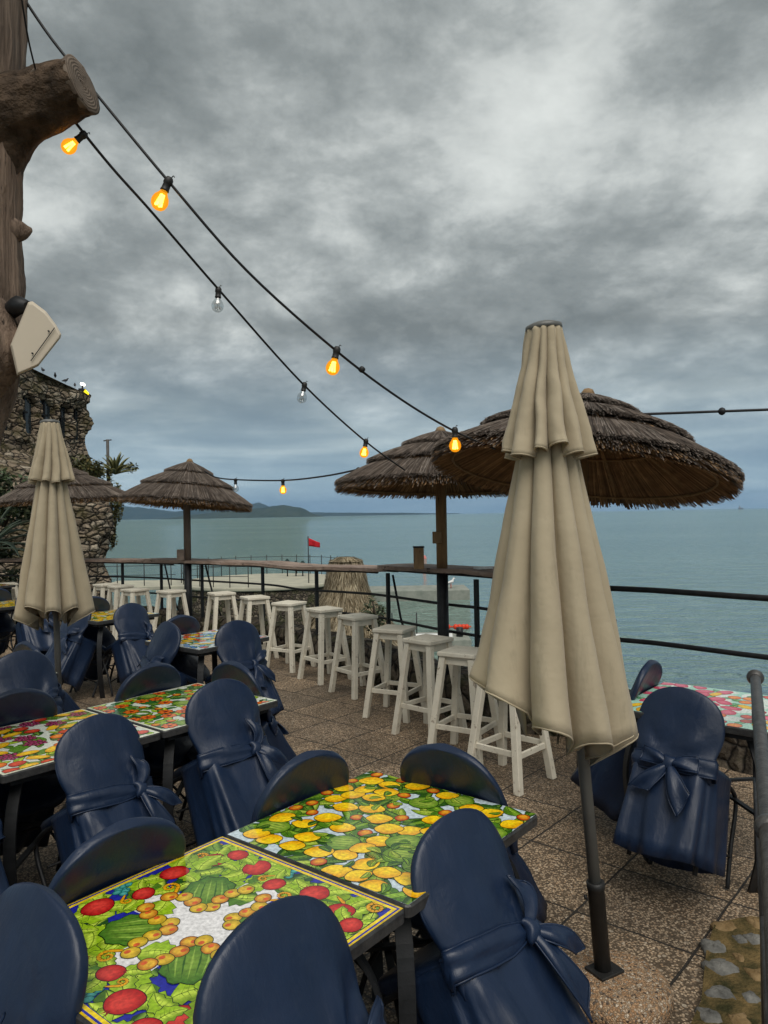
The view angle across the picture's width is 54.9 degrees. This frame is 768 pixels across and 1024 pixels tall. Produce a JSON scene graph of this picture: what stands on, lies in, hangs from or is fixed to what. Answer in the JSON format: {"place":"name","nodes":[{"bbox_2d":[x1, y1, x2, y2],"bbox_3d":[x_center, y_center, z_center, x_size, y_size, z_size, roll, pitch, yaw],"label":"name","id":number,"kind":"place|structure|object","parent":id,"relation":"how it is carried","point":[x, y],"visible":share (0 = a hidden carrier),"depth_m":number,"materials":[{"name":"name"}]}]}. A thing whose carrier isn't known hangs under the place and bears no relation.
{"place":"outdoors","nodes":[
{"label":"outdoors","id":0,"kind":"place"},
{"bbox_2d":[167,505,322,518],"bbox_3d":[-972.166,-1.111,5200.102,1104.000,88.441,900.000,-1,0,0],"label":"hills","id":1,"kind":"structure","parent":0,"point":[279,511],"depth_m":4901.57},
{"bbox_2d":[113,503,458,519],"bbox_3d":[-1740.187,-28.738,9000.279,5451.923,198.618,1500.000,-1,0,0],"label":"hills","id":2,"kind":"structure","parent":0,"point":[132,513],"depth_m":8583.85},
{"bbox_2d":[0,630,758,1023],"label":"terrace floor","id":3,"kind":"structure","parent":0,"point":[660,918],"depth_m":3.77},
{"bbox_2d":[0,819,9,894],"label":"covered chair","id":4,"kind":"object","parent":3,"relation":"on","point":[4,884],"visible":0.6,"depth_m":2.56,"materials":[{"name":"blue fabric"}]},
{"bbox_2d":[0,583,15,618],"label":"tile table","id":5,"kind":"object","parent":3,"relation":"on","point":[6,586],"visible":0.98,"depth_m":11.01,"materials":[{"name":"tile"}]},
{"bbox_2d":[0,588,16,654],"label":"covered chair","id":6,"kind":"object","parent":3,"relation":"on","point":[7,625],"visible":0.69,"depth_m":8.80,"materials":[{"name":"blue fabric"}]},
{"bbox_2d":[0,600,17,640],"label":"tile table","id":7,"kind":"object","parent":3,"relation":"on","point":[7,606],"visible":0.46,"depth_m":8.44,"materials":[{"name":"tile"}]},
{"bbox_2d":[2,582,17,618],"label":"bar stool","id":8,"kind":"object","parent":3,"relation":"on","point":[14,591],"visible":0.31,"depth_m":11.47,"materials":[{"name":"white paint"}]},
{"bbox_2d":[0,650,63,713],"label":"covered chair","id":9,"kind":"object","parent":3,"relation":"on","point":[27,669],"visible":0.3,"depth_m":4.45,"materials":[{"name":"blue fabric"}]},
{"bbox_2d":[10,598,53,654],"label":"covered chair","id":10,"kind":"object","parent":3,"relation":"on","point":[41,640],"visible":0.32,"depth_m":8.25,"materials":[{"name":"blue fabric"}]},
{"bbox_2d":[0,688,65,870],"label":"covered chair","id":11,"kind":"object","parent":3,"relation":"on","point":[41,798],"visible":0.34,"depth_m":3.44,"materials":[{"name":"blue fabric"}]},
{"bbox_2d":[0,882,88,1023],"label":"covered chair","id":12,"kind":"object","parent":3,"relation":"on","point":[44,959],"visible":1,"depth_m":1.49,"materials":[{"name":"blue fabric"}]},
{"bbox_2d":[14,641,79,712],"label":"covered chair","id":13,"kind":"object","parent":3,"relation":"on","point":[70,704],"visible":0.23,"depth_m":4.82,"materials":[{"name":"blue metal"}]},
{"bbox_2d":[0,0,99,444],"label":"dead tree post","id":14,"kind":"object","parent":3,"relation":"on","point":[42,102],"visible":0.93,"depth_m":2.83,"materials":[{"name":"brown wood"}]},
{"bbox_2d":[21,0,35,68],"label":"light cable","id":15,"kind":"object","parent":14,"relation":"attached to","point":[27,33],"visible":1,"depth_m":2.64,"materials":[{"name":"black rubber"}]},
{"bbox_2d":[5,295,60,374],"bbox_3d":[-1.304,-0.656,2.773,0.197,0.321,0.339,-1,0,-38],"label":"wall speaker","id":16,"kind":"object","parent":14,"relation":"attached to","point":[37,337],"depth_m":2.66,"materials":[{"name":"beige plastic"}]},
{"bbox_2d":[75,123,404,470],"bbox_3d":[-0.529,-1.023,4.187,0.178,1.457,3.055,-1,0,30],"label":"light cable","id":17,"kind":"object","parent":14,"relation":"attached to","point":[189,255],"visible":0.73,"depth_m":3.54,"materials":[{"name":"black rubber"},{"name":"glass"}]},
{"bbox_2d":[64,130,89,151],"bbox_3d":[-1.232,-1.483,2.956,0.131,0.057,0.057,-39,0,0],"label":"light bulb","id":18,"kind":"object","parent":17,"relation":"hanging from","point":[82,135],"visible":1,"depth_m":2.95,"materials":[{"name":"yellow glass"}]},
{"bbox_2d":[215,285,221,308],"bbox_3d":[-0.809,-1.040,3.604,0.059,0.134,0.058,3,0,0],"label":"light bulb","id":19,"kind":"object","parent":17,"relation":"hanging from","point":[218,291],"visible":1,"depth_m":3.60,"materials":[{"name":"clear glass"}]},
{"bbox_2d":[300,381,307,400],"bbox_3d":[-0.470,-0.700,4.303,0.059,0.134,0.058,11,0,0],"label":"light bulb","id":20,"kind":"object","parent":17,"relation":"hanging from","point":[304,386],"visible":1,"depth_m":4.29,"materials":[{"name":"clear glass"}]},
{"bbox_2d":[362,438,367,455],"bbox_3d":[-0.129,-0.437,5.002,0.062,0.141,0.062,9,0,0],"label":"light bulb","id":21,"kind":"object","parent":17,"relation":"hanging from","point":[365,443],"visible":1,"depth_m":4.99,"materials":[{"name":"yellow glass"}]},
{"bbox_2d":[27,2,495,449],"bbox_3d":[-0.345,-1.248,3.487,2.450,1.809,0.340,-1,0,-31],"label":"light cable","id":22,"kind":"object","parent":14,"relation":"attached to","point":[211,231],"visible":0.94,"depth_m":3.12,"materials":[{"name":"black rubber"}]},
{"bbox_2d":[154,175,174,206],"bbox_3d":[-0.895,-1.300,3.005,0.068,0.156,0.068,23,0,0],"label":"light bulb","id":23,"kind":"object","parent":22,"relation":"hanging from","point":[167,183],"visible":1,"depth_m":3.00,"materials":[{"name":"yellow glass"}]},
{"bbox_2d":[329,345,340,371],"bbox_3d":[-0.227,-0.702,3.403,0.064,0.146,0.064,13,0,0],"label":"light bulb","id":24,"kind":"object","parent":22,"relation":"hanging from","point":[336,352],"visible":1,"depth_m":3.39,"materials":[{"name":"yellow glass"}]},
{"bbox_2d":[452,425,457,448],"bbox_3d":[0.389,-0.403,4.051,0.065,0.149,0.065,-1,0,0],"label":"light bulb","id":25,"kind":"object","parent":22,"relation":"hanging from","point":[455,434],"visible":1,"depth_m":4.04,"materials":[{"name":"yellow glass"}]},
{"bbox_2d":[13,419,94,687],"bbox_3d":[-2.374,0.538,5.285,0.491,2.407,0.520,-1,0,28],"label":"closed parasol","id":26,"kind":"object","parent":3,"relation":"on","point":[54,579],"visible":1,"depth_m":5.19,"materials":[{"name":"beige fabric"}]},
{"bbox_2d":[0,468,123,507],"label":"thatched umbrella","id":27,"kind":"object","parent":3,"relation":"on","point":[84,487],"visible":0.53,"depth_m":10.84,"materials":[{"name":"brown plant"}]},
{"bbox_2d":[45,613,108,697],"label":"covered chair","id":28,"kind":"object","parent":3,"relation":"on","point":[78,649],"visible":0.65,"depth_m":6.94,"materials":[{"name":"blue fabric"}]},
{"bbox_2d":[0,709,159,885],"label":"tile table","id":29,"kind":"object","parent":3,"relation":"on","point":[27,749],"visible":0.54,"depth_m":3.02,"materials":[{"name":"painted glazed ceramic tile"},{"name":"black iron"}]},
{"bbox_2d":[83,596,115,680],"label":"covered chair","id":30,"kind":"object","parent":3,"relation":"on","point":[91,632],"visible":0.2,"depth_m":7.58,"materials":[{"name":"blue metal"}]},
{"bbox_2d":[92,583,120,630],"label":"bar stool","id":31,"kind":"object","parent":3,"relation":"on","point":[102,587],"visible":0.33,"depth_m":11.01,"materials":[{"name":"white paint"}]},
{"bbox_2d":[34,713,182,886],"bbox_3d":[-1.181,1.278,3.097,0.491,0.760,0.475,-36,-20,31],"label":"covered chair","id":32,"kind":"object","parent":3,"relation":"on","point":[102,768],"visible":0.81,"depth_m":3.00,"materials":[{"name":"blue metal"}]},
{"bbox_2d":[60,609,159,697],"bbox_3d":[-2.726,1.400,7.375,0.690,0.750,0.690,-1,0,38],"label":"tile table","id":33,"kind":"object","parent":3,"relation":"on","point":[101,620],"visible":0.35,"depth_m":7.00,"materials":[{"name":"painted glazed ceramic tile"},{"name":"black iron"}]},
{"bbox_2d":[49,817,185,903],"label":"covered chair","id":34,"kind":"object","parent":3,"relation":"on","point":[118,851],"visible":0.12,"depth_m":1.91,"materials":[{"name":"leather"}]},
{"bbox_2d":[106,584,135,636],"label":"bar stool","id":35,"kind":"object","parent":3,"relation":"on","point":[115,589],"visible":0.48,"depth_m":10.64,"materials":[{"name":"white paint"}]},
{"bbox_2d":[102,603,153,695],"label":"covered chair","id":36,"kind":"object","parent":3,"relation":"on","point":[133,628],"visible":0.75,"depth_m":7.06,"materials":[{"name":"fabric"}]},
{"bbox_2d":[115,587,152,639],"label":"bar stool","id":37,"kind":"object","parent":3,"relation":"on","point":[137,592],"visible":0.52,"depth_m":10.16,"materials":[{"name":"white paint"}]},
{"bbox_2d":[114,663,192,820],"bbox_3d":[-1.258,1.267,4.013,0.502,0.788,0.458,36,21,31],"label":"covered chair","id":38,"kind":"object","parent":3,"relation":"on","point":[150,678],"visible":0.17,"depth_m":3.96,"materials":[{"name":"blue metal"}]},
{"bbox_2d":[140,621,196,686],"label":"covered chair","id":39,"kind":"object","parent":3,"relation":"on","point":[164,644],"visible":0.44,"depth_m":5.53,"materials":[{"name":"blue fabric"}]},
{"bbox_2d":[152,589,188,631],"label":"bar stool","id":40,"kind":"object","parent":3,"relation":"on","point":[170,595],"visible":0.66,"depth_m":9.86,"materials":[{"name":"white paint"}]},
{"bbox_2d":[137,615,209,684],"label":"covered chair","id":41,"kind":"object","parent":3,"relation":"on","point":[185,663],"visible":0.18,"depth_m":5.99,"materials":[{"name":"blue fabric"}]},
{"bbox_2d":[86,683,277,817],"bbox_3d":[-1.022,1.357,3.785,0.690,0.751,0.690,-1,0,39],"label":"tile table","id":42,"kind":"object","parent":3,"relation":"on","point":[162,713],"visible":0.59,"depth_m":3.66,"materials":[{"name":"painted glazed ceramic tile"},{"name":"black iron"}]},
{"bbox_2d":[118,459,252,615],"bbox_3d":[-2.739,0.520,10.300,1.818,2.533,1.827,-1,0,0],"label":"thatched umbrella","id":43,"kind":"object","parent":3,"relation":"on","point":[187,486],"visible":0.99,"depth_m":9.89,"materials":[{"name":"brown wood"}]},
{"bbox_2d":[204,469,354,480],"bbox_3d":[-1.228,-0.469,8.447,0.177,0.252,4.114,-1,0,-34],"label":"light cable","id":44,"kind":"object","parent":43,"relation":"attached to","point":[285,479],"visible":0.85,"depth_m":8.31,"materials":[{"name":"black rubber"}]},
{"bbox_2d":[281,478,284,491],"bbox_3d":[-1.161,-0.300,8.501,0.081,0.186,0.081,-1,0,0],"label":"light bulb","id":45,"kind":"object","parent":44,"relation":"hanging from","point":[282,484],"visible":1,"depth_m":8.49,"materials":[{"name":"yellow glass"}]},
{"bbox_2d":[145,630,268,683],"bbox_3d":[-1.381,1.371,5.815,0.690,0.750,0.690,-1,0,39],"label":"tile table","id":46,"kind":"object","parent":3,"relation":"on","point":[201,645],"visible":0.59,"depth_m":5.56,"materials":[{"name":"tile"}]},
{"bbox_2d":[203,591,237,630],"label":"bar stool","id":47,"kind":"object","parent":3,"relation":"on","point":[217,596],"visible":0.56,"depth_m":9.44,"materials":[{"name":"white paint"}]},
{"bbox_2d":[173,679,288,847],"bbox_3d":[-0.783,1.257,3.585,0.477,0.788,0.508,-1,-28,-47],"label":"covered chair","id":48,"kind":"object","parent":3,"relation":"on","point":[228,773],"visible":0.91,"depth_m":3.43,"materials":[{"name":"blue fabric"}]},
{"bbox_2d":[67,836,403,1023],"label":"tile table","id":49,"kind":"object","parent":3,"relation":"on","point":[155,937],"visible":0.63,"depth_m":1.75,"materials":[{"name":"painted glazed ceramic tile"},{"name":"black iron"}]},
{"bbox_2d":[187,661,296,769],"bbox_3d":[-0.814,1.260,4.016,0.432,0.788,0.505,-1,28,37],"label":"covered chair","id":50,"kind":"object","parent":3,"relation":"on","point":[274,730],"visible":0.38,"depth_m":3.99,"materials":[{"name":"blue fabric"}]},
{"bbox_2d":[205,620,283,719],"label":"covered chair","id":51,"kind":"object","parent":3,"relation":"on","point":[238,641],"visible":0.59,"depth_m":5.55,"materials":[{"name":"blue fabric"}]},
{"bbox_2d":[238,595,278,658],"bbox_3d":[-1.556,1.390,8.945,0.426,0.741,0.426,-1,0,-31],"label":"bar stool","id":52,"kind":"object","parent":3,"relation":"on","point":[258,600],"visible":0.68,"depth_m":8.89,"materials":[{"name":"white paint"}]},
{"bbox_2d":[193,895,385,1023],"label":"covered chair","id":53,"kind":"object","parent":3,"relation":"on","point":[287,960],"visible":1,"depth_m":1.45,"materials":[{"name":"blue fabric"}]},
{"bbox_2d":[265,600,316,672],"bbox_3d":[-1.058,1.379,8.295,0.426,0.741,0.426,-1,0,32],"label":"bar stool","id":54,"kind":"object","parent":3,"relation":"on","point":[288,607],"visible":0.98,"depth_m":8.23,"materials":[{"name":"white paint"}]},
{"bbox_2d":[249,750,390,995],"bbox_3d":[-0.253,1.243,2.447,0.477,0.788,0.508,-1,28,-47],"label":"covered chair","id":55,"kind":"object","parent":3,"relation":"on","point":[302,776],"visible":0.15,"depth_m":2.45,"materials":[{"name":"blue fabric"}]},
{"bbox_2d":[297,606,351,685],"bbox_3d":[-0.616,1.369,7.695,0.426,0.741,0.426,-1,0,-39],"label":"bar stool","id":56,"kind":"object","parent":3,"relation":"on","point":[323,613],"visible":0.98,"depth_m":7.66,"materials":[{"name":"white paint"}]},
{"bbox_2d":[328,612,383,699],"bbox_3d":[-0.247,1.360,7.095,0.426,0.741,0.426,-1,0,-39],"label":"bar stool","id":57,"kind":"object","parent":3,"relation":"on","point":[357,622],"visible":0.95,"depth_m":7.06,"materials":[{"name":"white paint"}]},
{"bbox_2d":[227,771,536,1023],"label":"tile table","id":58,"kind":"object","parent":3,"relation":"on","point":[365,832],"visible":0.8,"depth_m":2.22,"materials":[{"name":"tile"}]},
{"bbox_2d":[0,563,767,659],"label":"iron railing","id":59,"kind":"object","parent":3,"relation":"on","point":[477,608],"visible":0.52,"depth_m":6.10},
{"bbox_2d":[0,558,175,564],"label":"bar counter","id":60,"kind":"object","parent":59,"relation":"on","point":[100,560],"visible":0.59,"depth_m":11.43,"materials":[{"name":"brown wood"}]},
{"bbox_2d":[143,558,393,573],"bbox_3d":[-1.545,0.655,9.376,0.759,0.132,5.326,-1,0,-44],"label":"bar counter","id":61,"kind":"object","parent":59,"relation":"on","point":[293,566],"visible":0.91,"depth_m":9.12,"materials":[{"name":"brown wood"}]},
{"bbox_2d":[177,549,184,559],"bbox_3d":[-2.811,0.594,10.248,0.100,0.150,0.100,-1,0,0],"label":"wooden block","id":62,"kind":"object","parent":61,"relation":"on","point":[180,554],"depth_m":10.20,"materials":[{"name":"brown wood"}]},
{"bbox_2d":[377,563,493,578],"bbox_3d":[0.698,0.512,6.384,0.688,0.105,2.401,-1,0,-39],"label":"bar counter","id":63,"kind":"object","parent":59,"relation":"on","point":[458,570],"visible":0.54,"depth_m":6.31,"materials":[{"name":"brown wood"}]},
{"bbox_2d":[413,546,423,568],"bbox_3d":[0.292,0.383,6.219,0.095,0.191,0.095,-1,0,0],"label":"wooden box","id":64,"kind":"object","parent":63,"relation":"on","point":[418,554],"visible":1,"depth_m":6.18,"materials":[{"name":"brown wood"}]},
{"bbox_2d":[362,624,422,722],"bbox_3d":[0.096,1.351,6.295,0.426,0.741,0.426,-1,0,27],"label":"bar stool","id":65,"kind":"object","parent":3,"relation":"on","point":[388,633],"visible":0.85,"depth_m":6.22,"materials":[{"name":"white paint"}]},
{"bbox_2d":[334,426,507,676],"bbox_3d":[0.495,0.490,6.320,1.822,2.450,1.829,-1,0,0],"label":"thatched umbrella","id":66,"kind":"object","parent":3,"relation":"on","point":[380,475],"visible":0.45,"depth_m":6.22,"materials":[{"name":"brown wood"}]},
{"bbox_2d":[391,634,466,742],"bbox_3d":[0.348,1.345,5.735,0.426,0.741,0.426,-1,0,44],"label":"bar stool","id":67,"kind":"object","parent":3,"relation":"on","point":[428,645],"visible":0.78,"depth_m":5.70,"materials":[{"name":"white paint"}]},
{"bbox_2d":[427,645,497,763],"bbox_3d":[0.569,1.339,5.195,0.426,0.741,0.426,-1,0,32],"label":"bar stool","id":68,"kind":"object","parent":3,"relation":"on","point":[457,657],"visible":0.73,"depth_m":5.14,"materials":[{"name":"white paint"}]},
{"bbox_2d":[392,743,547,964],"bbox_3d":[0.224,1.236,2.518,0.431,0.788,0.502,-1,31,36],"label":"covered chair","id":69,"kind":"object","parent":3,"relation":"on","point":[447,767],"visible":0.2,"depth_m":2.51,"materials":[{"name":"fabric"}]},
{"bbox_2d":[378,808,592,1023],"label":"covered chair","id":70,"kind":"object","parent":3,"relation":"on","point":[492,953],"visible":0.98,"depth_m":1.89,"materials":[{"name":"leather"}]},
{"bbox_2d":[467,685,556,796],"bbox_3d":[0.797,1.333,4.715,0.426,0.741,0.426,-1,0,44],"label":"bar stool","id":71,"kind":"object","parent":3,"relation":"on","point":[516,754],"visible":0.45,"depth_m":4.69,"materials":[{"name":"white paint"}]},
{"bbox_2d":[430,388,744,766],"bbox_3d":[1.267,0.445,4.745,1.914,2.501,1.914,-1,0,0],"label":"thatched umbrella","id":72,"kind":"object","parent":3,"relation":"on","point":[640,458],"visible":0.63,"depth_m":4.70,"materials":[{"name":"brown wood"}]},
{"bbox_2d":[644,408,767,414],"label":"light cable","id":73,"kind":"object","parent":72,"relation":"attached to","point":[707,411],"visible":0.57,"depth_m":4.73,"materials":[{"name":"black rubber"}]},
{"bbox_2d":[718,407,725,414],"bbox_3d":[2.149,-0.640,4.702,0.046,0.052,0.049,-1,0,38],"label":"cable joint","id":74,"kind":"object","parent":73,"relation":"attached to","point":[721,410],"visible":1,"depth_m":4.69,"materials":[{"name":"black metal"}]},
{"bbox_2d":[570,660,662,821],"bbox_3d":[1.379,1.220,3.851,0.505,0.788,0.432,35,20,32],"label":"covered chair","id":75,"kind":"object","parent":3,"relation":"on","point":[607,785],"visible":0.19,"depth_m":3.78,"materials":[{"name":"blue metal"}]},
{"bbox_2d":[571,879,673,1023],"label":"parasol base","id":76,"kind":"object","parent":3,"relation":"on","point":[626,988],"visible":0.84,"depth_m":2.50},
{"bbox_2d":[468,320,638,883],"bbox_3d":[0.569,0.465,2.541,0.564,2.247,0.550,-5,0,0],"label":"closed parasol","id":77,"kind":"object","parent":76,"relation":"on","point":[549,656],"visible":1,"depth_m":2.44,"materials":[{"name":"beige fabric"}]},
{"bbox_2d":[613,687,737,888],"bbox_3d":[1.376,1.236,3.391,0.417,0.760,0.488,-1,-28,43],"label":"covered chair","id":78,"kind":"object","parent":3,"relation":"on","point":[674,812],"visible":1,"depth_m":3.24,"materials":[{"name":"fabric"}]},
{"bbox_2d":[623,682,767,892],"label":"tile table","id":79,"kind":"object","parent":3,"relation":"on","point":[735,707],"visible":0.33,"depth_m":3.55,"materials":[{"name":"painted glazed ceramic tile"},{"name":"black iron"}]},
{"bbox_2d":[691,916,760,1023],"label":"stone edging","id":80,"kind":"object","parent":3,"relation":"on","point":[731,988],"visible":0.92,"depth_m":2.66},
{"bbox_2d":[746,669,767,1023],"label":"steel handrail","id":81,"kind":"object","parent":3,"relation":"on","point":[755,678],"visible":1,"depth_m":2.11,"materials":[{"name":"grey metal"}]},
{"bbox_2d":[22,0,767,513],"label":"sky","id":82,"kind":"structure","parent":0,"point":[424,184],"materials":[{"name":"grey"}]},
{"bbox_2d":[104,508,767,694],"bbox_3d":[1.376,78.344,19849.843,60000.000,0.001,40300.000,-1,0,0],"label":"water","id":83,"kind":"structure","parent":0,"point":[720,550],"depth_m":79.34,"materials":[{"name":"liquid"}]},
{"bbox_2d":[112,573,325,624],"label":"pier","id":84,"kind":"structure","parent":83,"relation":"in","point":[278,594],"depth_m":30.68,"materials":[{"name":"concrete"}]},
{"bbox_2d":[105,554,337,587],"bbox_3d":[-8.691,2.646,32.007,14.140,0.950,6.708,-1,0,-28],"label":"thin railing","id":85,"kind":"object","parent":84,"relation":"on","point":[229,576],"visible":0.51,"depth_m":31.59,"materials":[{"name":"black metal"}]},
{"bbox_2d":[307,536,319,582],"bbox_3d":[-2.979,2.029,31.494,0.523,2.020,0.098,-1,0,3],"label":"red flag","id":86,"kind":"object","parent":84,"relation":"on","point":[312,543],"visible":1,"depth_m":31.48,"materials":[{"name":"fabric"}]},
{"bbox_2d":[8,606,752,774],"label":"stone wall","id":87,"kind":"structure","parent":83,"relation":"in","point":[734,754],"depth_m":7.02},
{"bbox_2d":[0,506,29,556],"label":"agave","id":88,"kind":"object","parent":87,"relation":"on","point":[10,529],"visible":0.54,"depth_m":11.96,"materials":[{"name":"green plant"}]},
{"bbox_2d":[369,585,469,601],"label":"concrete jetty","id":89,"kind":"object","parent":83,"relation":"in","point":[429,592],"visible":0.42,"depth_m":41.78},
{"bbox_2d":[391,612,470,646],"bbox_3d":[1.028,4.456,27.894,4.326,1.140,2.080,-1,0,0],"label":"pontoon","id":90,"kind":"object","parent":83,"relation":"on","point":[462,640],"visible":0.31,"depth_m":27.30,"materials":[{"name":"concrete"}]},
{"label":"shore rocks","id":91,"kind":"structure","parent":83,"relation":"in","visible":0},
{"bbox_2d":[0,538,20,595],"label":"bush","id":92,"kind":"object","parent":91,"relation":"on","point":[10,572],"visible":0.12,"depth_m":12.95,"materials":[{"name":"green plant"}]},
{"bbox_2d":[0,369,114,598],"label":"castle","id":93,"kind":"structure","parent":91,"relation":"on","point":[41,396],"depth_m":15.88,"materials":[{"name":"stone"}]},
{"bbox_2d":[0,467,31,563],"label":"bush","id":94,"kind":"object","parent":93,"relation":"on","point":[17,512],"visible":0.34,"depth_m":12.28,"materials":[{"name":"green plant"}]},
{"bbox_2d":[22,395,30,433],"bbox_3d":[-7.897,-2.143,16.223,0.126,0.940,0.565,-1,0,11],"label":"window","id":95,"kind":"structure","parent":93,"relation":"in","point":[27,412],"depth_m":16.36,"materials":[{"name":"black glass"}]},
{"bbox_2d":[40,400,49,418],"bbox_3d":[-7.712,-2.139,16.783,0.123,0.930,0.544,-1,0,12],"label":"window","id":96,"kind":"structure","parent":93,"relation":"in","point":[46,410],"depth_m":16.86,"materials":[{"name":"black glass"}]},
{"bbox_2d":[59,404,64,437],"bbox_3d":[-7.551,-2.140,17.273,0.116,0.930,0.502,-1,0,12],"label":"window","id":97,"kind":"structure","parent":93,"relation":"in","point":[62,409],"depth_m":17.37,"materials":[{"name":"black glass"}]},
{"bbox_2d":[73,408,77,439],"bbox_3d":[-7.409,-2.140,17.702,0.106,0.930,0.440,-1,0,12],"label":"window","id":98,"kind":"structure","parent":93,"relation":"in","point":[75,417],"depth_m":17.80,"materials":[{"name":"black glass"}]},
{"bbox_2d":[78,383,88,394],"bbox_3d":[-7.230,-2.961,17.797,0.150,0.261,0.303,-1,0,0],"label":"roof lamp","id":99,"kind":"object","parent":93,"relation":"attached to","point":[83,389],"visible":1,"depth_m":17.71,"materials":[{"name":"yellow metal"}]},
{"bbox_2d":[72,453,138,478],"bbox_3d":[-6.380,-0.915,16.583,1.019,0.719,1.786,-1,0,26],"label":"bush","id":100,"kind":"object","parent":93,"relation":"on","point":[88,465],"visible":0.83,"depth_m":16.01,"materials":[{"name":"green plant"}]},
{"bbox_2d":[103,439,111,480],"bbox_3d":[-6.312,-1.162,16.905,0.183,0.998,0.070,-1,0,0],"label":"thin post","id":101,"kind":"object","parent":93,"relation":"on","point":[107,447],"visible":0.67,"depth_m":16.88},
{"bbox_2d":[106,468,123,550],"bbox_3d":[-5.897,-0.053,15.908,0.497,1.795,1.131,-1,0,0],"label":"bush","id":102,"kind":"object","parent":93,"relation":"attached to","point":[115,505],"visible":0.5,"depth_m":15.99,"materials":[{"name":"green plant"}]},
{"bbox_2d":[102,452,137,474],"bbox_3d":[-6.057,-1.101,16.575,0.997,0.528,0.845,-1,0,0],"label":"agave","id":103,"kind":"object","parent":93,"relation":"on","point":[115,466],"visible":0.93,"depth_m":16.51,"materials":[{"name":"green plant"}]},
{"bbox_2d":[301,556,437,659],"bbox_3d":[-0.581,2.461,12.565,5.358,3.393,5.326,-1,0,0],"label":"straw hut","id":104,"kind":"object","parent":91,"relation":"on","point":[347,581],"visible":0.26,"depth_m":12.25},
{"bbox_2d":[361,595,393,638],"bbox_3d":[-0.099,1.455,9.598,0.496,0.765,0.375,-1,0,-30],"label":"bush","id":105,"kind":"object","parent":91,"relation":"on","point":[380,610],"visible":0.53,"depth_m":9.57,"materials":[{"name":"green plant"}]},
{"bbox_2d":[473,567,492,569],"bbox_3d":[0.801,0.454,5.978,0.130,0.012,0.090,-1,0,-23],"label":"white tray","id":106,"kind":"object","parent":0,"point":[479,568],"visible":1,"depth_m":5.96,"materials":[{"name":"plastic"}]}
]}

